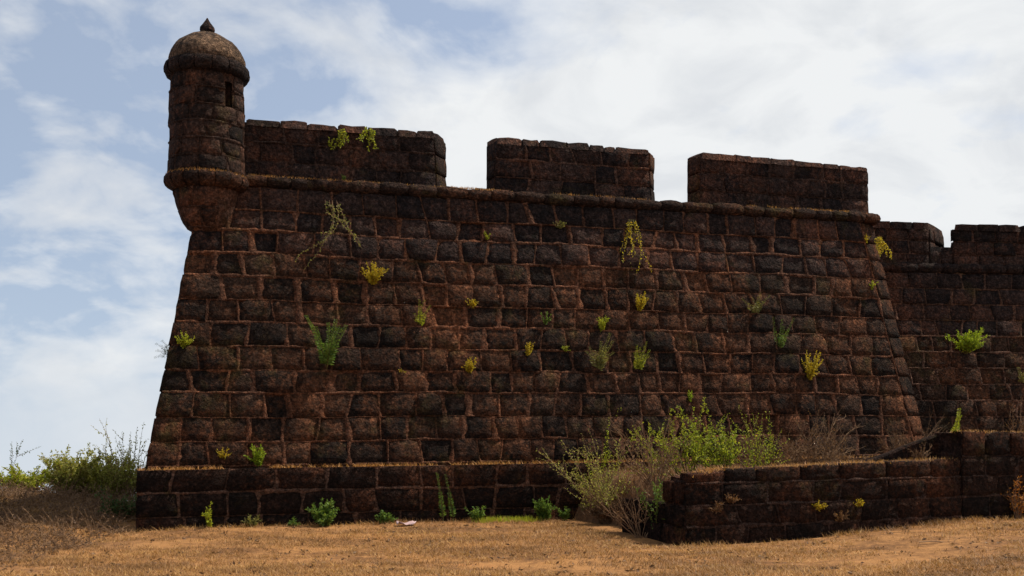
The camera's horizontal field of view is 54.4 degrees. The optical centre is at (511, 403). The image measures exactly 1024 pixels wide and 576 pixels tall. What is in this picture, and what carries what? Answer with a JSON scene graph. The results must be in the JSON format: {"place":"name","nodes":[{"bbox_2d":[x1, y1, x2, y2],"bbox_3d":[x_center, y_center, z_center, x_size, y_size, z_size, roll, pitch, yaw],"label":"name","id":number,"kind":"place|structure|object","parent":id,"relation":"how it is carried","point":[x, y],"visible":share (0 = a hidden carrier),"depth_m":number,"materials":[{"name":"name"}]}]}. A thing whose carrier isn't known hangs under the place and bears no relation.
{"place":"outdoors","nodes":[
{"label":"outdoors","id":0,"kind":"place"},
{"bbox_2d":[135,454,878,470],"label":"ledge grass","id":1,"kind":"structure","parent":0,"point":[358,465],"depth_m":17.80,"materials":[{"name":"plant"}]},
{"bbox_2d":[0,491,1023,575],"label":"ground","id":2,"kind":"structure","parent":0,"point":[907,545],"depth_m":14.34,"materials":[{"name":"plant"}]},
{"bbox_2d":[0,441,33,484],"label":"shrub","id":3,"kind":"object","parent":2,"relation":"on","point":[17,451],"visible":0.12,"depth_m":22.42,"materials":[{"name":"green plant"}]},
{"bbox_2d":[0,458,59,491],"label":"shrub","id":4,"kind":"object","parent":2,"relation":"on","point":[32,476],"visible":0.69,"depth_m":19.53,"materials":[{"name":"green plant"}]},
{"bbox_2d":[0,471,135,571],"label":"dry brush","id":5,"kind":"object","parent":2,"relation":"on","point":[81,498],"visible":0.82,"depth_m":16.76,"materials":[{"name":"brown plant"}]},
{"bbox_2d":[37,442,104,494],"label":"shrub","id":6,"kind":"object","parent":2,"relation":"on","point":[81,472],"visible":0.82,"depth_m":19.83,"materials":[{"name":"green plant"}]},
{"bbox_2d":[38,444,145,497],"bbox_3d":[-8.416,1.560,20.719,2.667,1.425,2.054,0,0,17],"label":"shrub","id":7,"kind":"object","parent":2,"relation":"on","point":[101,476],"visible":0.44,"depth_m":20.20,"materials":[{"name":"green plant"}]},
{"bbox_2d":[94,486,136,517],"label":"shrub","id":8,"kind":"object","parent":2,"relation":"on","point":[114,505],"visible":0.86,"depth_m":17.51,"materials":[{"name":"green plant"}]},
{"bbox_2d":[90,420,147,498],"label":"shrub","id":9,"kind":"object","parent":2,"relation":"on","point":[128,464],"visible":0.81,"depth_m":20.14,"materials":[{"name":"green plant"}]},
{"bbox_2d":[201,501,212,527],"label":"ground weed","id":10,"kind":"object","parent":2,"relation":"on","point":[208,519],"visible":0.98,"depth_m":16.73,"materials":[{"name":"green plant"}]},
{"bbox_2d":[241,514,261,526],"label":"ground weed","id":11,"kind":"object","parent":2,"relation":"on","point":[254,520],"visible":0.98,"depth_m":16.96,"materials":[{"name":"green plant"}]},
{"bbox_2d":[288,516,300,525],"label":"ground weed","id":12,"kind":"object","parent":2,"relation":"on","point":[293,522],"visible":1,"depth_m":17.16,"materials":[{"name":"green plant"}]},
{"bbox_2d":[305,497,337,526],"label":"ground weed","id":13,"kind":"object","parent":2,"relation":"on","point":[323,517],"visible":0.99,"depth_m":17.18,"materials":[{"name":"green plant"}]},
{"bbox_2d":[375,510,397,523],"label":"ground weed","id":14,"kind":"object","parent":2,"relation":"on","point":[387,517],"visible":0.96,"depth_m":17.56,"materials":[{"name":"green plant"}]},
{"bbox_2d":[396,521,415,524],"bbox_3d":[-1.832,2.063,17.259,0.348,0.071,0.172,0,0,0],"label":"plastic scrap","id":15,"kind":"object","parent":2,"relation":"on","point":[409,522],"visible":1,"depth_m":17.22,"materials":[{"name":"white plastic"}]},
{"bbox_2d":[464,506,485,520],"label":"ground weed","id":16,"kind":"object","parent":2,"relation":"on","point":[477,515],"visible":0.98,"depth_m":18.01,"materials":[{"name":"green plant"}]},
{"bbox_2d":[471,515,541,522],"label":"green grass","id":17,"kind":"structure","parent":2,"relation":"on","point":[489,518],"depth_m":18.05,"materials":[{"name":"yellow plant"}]},
{"bbox_2d":[136,119,923,531],"bbox_3d":[0.428,-1.281,22.916,16.386,7.903,8.528,0,0,-16],"label":"bastion","id":18,"kind":"object","parent":2,"relation":"on","point":[244,371],"visible":0.83,"depth_m":18.84,"materials":[{"name":"dark stone"},{"name":"reddish-brown stone"}]},
{"bbox_2d":[155,340,168,358],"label":"wall fern","id":19,"kind":"object","parent":18,"relation":"attached to","point":[166,346],"depth_m":17.22,"materials":[{"name":"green plant"}]},
{"bbox_2d":[174,330,194,347],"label":"wall weed","id":20,"kind":"object","parent":18,"relation":"attached to","point":[183,341],"depth_m":17.20,"materials":[{"name":"green plant"}]},
{"bbox_2d":[163,18,249,231],"bbox_3d":[-5.491,-4.967,17.935,1.495,3.957,1.488,0,0,0],"label":"sentry turret","id":21,"kind":"object","parent":18,"relation":"on","point":[206,70],"visible":0.98,"depth_m":17.41,"materials":[{"name":"stone"}]},
{"bbox_2d":[216,447,230,458],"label":"wall weed","id":22,"kind":"object","parent":18,"relation":"attached to","point":[221,454],"depth_m":17.07,"materials":[{"name":"yellow plant"}]},
{"bbox_2d":[243,444,266,465],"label":"wall weed","id":23,"kind":"object","parent":18,"relation":"attached to","point":[258,455],"depth_m":17.18,"materials":[{"name":"green plant"}]},
{"bbox_2d":[304,315,347,368],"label":"wall fern","id":24,"kind":"object","parent":18,"relation":"attached to","point":[326,356],"depth_m":17.73,"materials":[{"name":"green plant"}]},
{"bbox_2d":[295,200,360,269],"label":"wall creeper","id":25,"kind":"object","parent":18,"relation":"attached to","point":[333,221],"depth_m":18.22,"materials":[{"name":"green plant"}]},
{"bbox_2d":[330,129,348,149],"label":"hanging weed","id":26,"kind":"object","parent":18,"relation":"attached to","point":[340,136],"visible":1,"depth_m":18.46,"materials":[{"name":"green plant"}]},
{"bbox_2d":[359,126,376,151],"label":"hanging weed","id":27,"kind":"object","parent":18,"relation":"attached to","point":[370,136],"visible":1,"depth_m":18.60,"materials":[{"name":"green plant"}]},
{"bbox_2d":[360,261,388,284],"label":"wall weed","id":28,"kind":"object","parent":18,"relation":"attached to","point":[372,277],"depth_m":18.29,"materials":[{"name":"yellow plant"}]},
{"bbox_2d":[413,300,430,324],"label":"wall fern","id":29,"kind":"object","parent":18,"relation":"attached to","point":[420,318],"depth_m":18.43,"materials":[{"name":"green plant"}]},
{"bbox_2d":[436,474,445,520],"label":"climbing fern","id":30,"kind":"object","parent":18,"relation":"attached to","point":[441,501],"visible":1,"depth_m":17.93,"materials":[{"name":"green plant"}]},
{"bbox_2d":[445,474,455,521],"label":"climbing fern","id":31,"kind":"object","parent":18,"relation":"attached to","point":[453,511],"visible":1,"depth_m":17.98,"materials":[{"name":"green plant"}]},
{"bbox_2d":[462,356,476,371],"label":"wall weed","id":32,"kind":"object","parent":18,"relation":"attached to","point":[469,367],"depth_m":18.50,"materials":[{"name":"yellow plant"}]},
{"bbox_2d":[465,298,476,307],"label":"wall weed","id":33,"kind":"object","parent":18,"relation":"attached to","point":[472,303],"depth_m":18.78,"materials":[{"name":"green plant"}]},
{"bbox_2d":[165,167,861,212],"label":"cordon grass","id":34,"kind":"structure","parent":18,"relation":"on","point":[487,189],"depth_m":18.66,"materials":[{"name":"plant"}]},
{"bbox_2d":[525,342,534,355],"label":"wall weed","id":35,"kind":"object","parent":18,"relation":"attached to","point":[528,350],"depth_m":18.89,"materials":[{"name":"yellow plant"}]},
{"bbox_2d":[540,311,551,324],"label":"wall weed","id":36,"kind":"object","parent":18,"relation":"attached to","point":[544,320],"depth_m":19.12,"materials":[{"name":"green plant"}]},
{"bbox_2d":[553,220,566,228],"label":"wall weed","id":37,"kind":"object","parent":18,"relation":"attached to","point":[561,226],"depth_m":19.57,"materials":[{"name":"green plant"}]},
{"bbox_2d":[585,333,613,368],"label":"wall fern","id":38,"kind":"object","parent":18,"relation":"attached to","point":[598,362],"depth_m":19.23,"materials":[{"name":"green plant"}]},
{"bbox_2d":[596,315,609,331],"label":"wall weed","id":39,"kind":"object","parent":18,"relation":"attached to","point":[601,324],"depth_m":19.41,"materials":[{"name":"green plant"}]},
{"bbox_2d":[619,219,651,271],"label":"wall creeper","id":40,"kind":"object","parent":18,"relation":"attached to","point":[629,228],"depth_m":19.86,"materials":[{"name":"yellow plant"}]},
{"bbox_2d":[633,344,649,368],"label":"wall fern","id":41,"kind":"object","parent":18,"relation":"attached to","point":[640,364],"depth_m":19.46,"materials":[{"name":"green plant"}]},
{"bbox_2d":[635,292,648,310],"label":"wall weed","id":42,"kind":"object","parent":18,"relation":"attached to","point":[640,305],"depth_m":19.68,"materials":[{"name":"yellow plant"}]},
{"bbox_2d":[687,390,692,402],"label":"wall weed","id":43,"kind":"object","parent":18,"relation":"attached to","point":[690,395],"depth_m":19.69,"materials":[{"name":"green plant"}]},
{"bbox_2d":[741,292,770,312],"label":"wall fern","id":44,"kind":"object","parent":18,"relation":"attached to","point":[755,310],"depth_m":20.43,"materials":[{"name":"green plant"}]},
{"bbox_2d":[772,318,794,347],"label":"wall fern","id":45,"kind":"object","parent":18,"relation":"attached to","point":[781,343],"depth_m":20.43,"materials":[{"name":"green plant"}]},
{"bbox_2d":[801,350,823,379],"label":"wall weed","id":46,"kind":"object","parent":18,"relation":"attached to","point":[810,369],"depth_m":20.44,"materials":[{"name":"yellow plant"}]},
{"bbox_2d":[875,236,891,258],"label":"wall creeper","id":47,"kind":"object","parent":18,"relation":"attached to","point":[881,244],"depth_m":21.55,"materials":[{"name":"yellow plant"}]},
{"bbox_2d":[532,495,556,520],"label":"ground weed","id":48,"kind":"object","parent":2,"relation":"on","point":[543,511],"visible":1,"depth_m":18.31,"materials":[{"name":"green plant"}]},
{"bbox_2d":[557,506,570,520],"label":"ground weed","id":49,"kind":"object","parent":2,"relation":"on","point":[564,515],"visible":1,"depth_m":18.50,"materials":[{"name":"green plant"}]},
{"bbox_2d":[579,499,589,510],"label":"ground weed","id":50,"kind":"object","parent":2,"relation":"on","point":[583,506],"visible":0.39,"depth_m":18.52,"materials":[{"name":"green plant"}]},
{"bbox_2d":[536,431,665,523],"bbox_3d":[1.725,1.422,17.970,2.331,1.945,1.741,0,0,-22],"label":"shrub","id":51,"kind":"object","parent":2,"relation":"on","point":[603,492],"visible":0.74,"depth_m":17.68,"materials":[{"name":"green plant"}]},
{"bbox_2d":[586,499,622,523],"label":"shrub","id":52,"kind":"object","parent":2,"relation":"on","point":[600,515],"visible":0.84,"depth_m":17.60,"materials":[{"name":"plant"}]},
{"bbox_2d":[577,409,643,496],"bbox_3d":[1.287,1.124,18.908,2.288,2.117,1.279,0,0,0],"label":"shrub","id":53,"kind":"object","parent":2,"relation":"on","point":[626,451],"visible":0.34,"depth_m":18.62,"materials":[{"name":"green plant"}]},
{"bbox_2d":[574,468,683,526],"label":"terrace","id":54,"kind":"structure","parent":2,"relation":"on","point":[589,518],"depth_m":17.84,"materials":[{"name":"brown stone"}]},
{"bbox_2d":[607,399,704,485],"bbox_3d":[2.299,0.625,16.210,1.574,1.404,1.435,0,0,0],"label":"shrub","id":55,"kind":"object","parent":54,"relation":"on","point":[662,466],"visible":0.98,"depth_m":16.15,"materials":[{"name":"green plant"}]},
{"bbox_2d":[627,397,729,478],"bbox_3d":[2.763,0.594,16.921,1.798,1.468,1.834,0,0,0],"label":"shrub","id":56,"kind":"object","parent":54,"relation":"on","point":[677,471],"visible":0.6,"depth_m":16.58,"materials":[{"name":"green plant"}]},
{"bbox_2d":[669,397,745,467],"bbox_3d":[3.190,0.610,16.318,1.143,1.433,0.986,0,0,0],"label":"shrub","id":57,"kind":"object","parent":54,"relation":"on","point":[723,457],"visible":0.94,"depth_m":16.27,"materials":[{"name":"green plant"}]},
{"bbox_2d":[573,459,863,524],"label":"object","id":58,"kind":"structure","parent":54,"relation":"on","point":[672,471],"depth_m":18.10,"materials":[{"name":"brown plant"}]},
{"bbox_2d":[717,404,789,466],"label":"shrub","id":59,"kind":"object","parent":54,"relation":"on","point":[769,449],"visible":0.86,"depth_m":16.31,"materials":[{"name":"green plant"}]},
{"bbox_2d":[728,419,818,466],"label":"shrub","id":60,"kind":"object","parent":54,"relation":"on","point":[792,459],"visible":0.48,"depth_m":17.00,"materials":[{"name":"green plant"}]},
{"bbox_2d":[749,404,865,463],"bbox_3d":[5.181,0.639,17.276,1.613,1.374,1.682,0,0,35],"label":"shrub","id":61,"kind":"object","parent":54,"relation":"on","point":[829,456],"visible":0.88,"depth_m":16.97,"materials":[{"name":"brown plant"}]},
{"bbox_2d":[816,436,882,461],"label":"shrub","id":62,"kind":"object","parent":54,"relation":"on","point":[843,458],"visible":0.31,"depth_m":17.49,"materials":[{"name":"brown plant"}]},
{"bbox_2d":[877,407,948,452],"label":"shrub","id":63,"kind":"object","parent":54,"relation":"on","point":[896,443],"visible":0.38,"depth_m":18.08,"materials":[{"name":"brown plant"}]},
{"bbox_2d":[580,464,680,537],"bbox_3d":[1.984,1.518,15.635,1.743,1.234,1.194,0,0,26],"label":"shrub","id":64,"kind":"object","parent":2,"relation":"on","point":[629,525],"visible":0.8,"depth_m":15.65,"materials":[{"name":"brown plant"}]},
{"bbox_2d":[634,477,670,528],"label":"shrub","id":65,"kind":"object","parent":2,"relation":"on","point":[657,495],"visible":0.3,"depth_m":15.53,"materials":[{"name":"green plant"}]},
{"bbox_2d":[622,458,961,545],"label":"wall","id":66,"kind":"structure","parent":2,"relation":"on","point":[774,503],"depth_m":15.52,"materials":[{"name":"brown stone"}]},
{"bbox_2d":[710,500,724,512],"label":"wall weed","id":67,"kind":"object","parent":66,"relation":"attached to","point":[717,508],"depth_m":15.02,"materials":[{"name":"brown plant"}]},
{"bbox_2d":[724,493,741,503],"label":"wall weed","id":68,"kind":"object","parent":66,"relation":"attached to","point":[729,499],"depth_m":15.07,"materials":[{"name":"brown plant"}]},
{"bbox_2d":[811,499,827,510],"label":"wall weed","id":69,"kind":"object","parent":66,"relation":"attached to","point":[820,507],"depth_m":15.53,"materials":[{"name":"yellow plant"}]},
{"bbox_2d":[833,510,849,521],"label":"wall weed","id":70,"kind":"object","parent":66,"relation":"attached to","point":[841,517],"depth_m":15.63,"materials":[{"name":"brown plant"}]},
{"bbox_2d":[689,429,1022,475],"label":"wall coping","id":71,"kind":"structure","parent":66,"relation":"on","point":[783,465],"depth_m":15.83,"materials":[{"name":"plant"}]},
{"bbox_2d":[853,498,864,506],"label":"wall weed","id":72,"kind":"object","parent":66,"relation":"attached to","point":[858,503],"depth_m":15.74,"materials":[{"name":"yellow plant"}]},
{"bbox_2d":[909,443,931,458],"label":"shrub","id":73,"kind":"object","parent":66,"relation":"on","point":[916,455],"visible":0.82,"depth_m":16.63,"materials":[{"name":"brown plant"}]},
{"bbox_2d":[862,431,1023,519],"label":"wall stub","id":74,"kind":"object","parent":2,"relation":"on","point":[992,463],"depth_m":16.54,"materials":[{"name":"brown stone"}]},
{"bbox_2d":[873,221,1023,436],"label":"curtain wall","id":75,"kind":"structure","parent":2,"relation":"on","point":[971,278],"depth_m":23.99,"materials":[{"name":"dark brown stone blocks"},{"name":"mortar"}]},
{"bbox_2d":[950,408,961,431],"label":"wall fern","id":76,"kind":"object","parent":75,"relation":"attached to","point":[956,425],"depth_m":17.17,"materials":[{"name":"green plant"}]},
{"bbox_2d":[945,327,989,353],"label":"shrub","id":77,"kind":"object","parent":75,"relation":"on","point":[968,343],"visible":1,"depth_m":23.69,"materials":[{"name":"green plant"}]},
{"bbox_2d":[1016,367,1023,382],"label":"wall fern","id":78,"kind":"object","parent":75,"relation":"attached to","point":[1022,378],"depth_m":23.90,"materials":[{"name":"green plant"}]},
{"bbox_2d":[919,537,988,542],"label":"fallen branch","id":79,"kind":"object","parent":2,"relation":"on","point":[939,541],"visible":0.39,"depth_m":14.37,"materials":[{"name":"brown wood"}]},
{"bbox_2d":[1000,475,1023,519],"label":"shrub","id":80,"kind":"object","parent":2,"relation":"on","point":[1014,505],"visible":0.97,"depth_m":16.56,"materials":[{"name":"orange plant"}]},
{"bbox_2d":[1001,396,1023,431],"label":"shrub","id":81,"kind":"object","parent":2,"relation":"on","point":[1013,427],"visible":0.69,"depth_m":22.48,"materials":[{"name":"brown plant"}]},
{"bbox_2d":[0,0,1023,490],"label":"sky","id":82,"kind":"structure","parent":0,"point":[926,97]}
]}

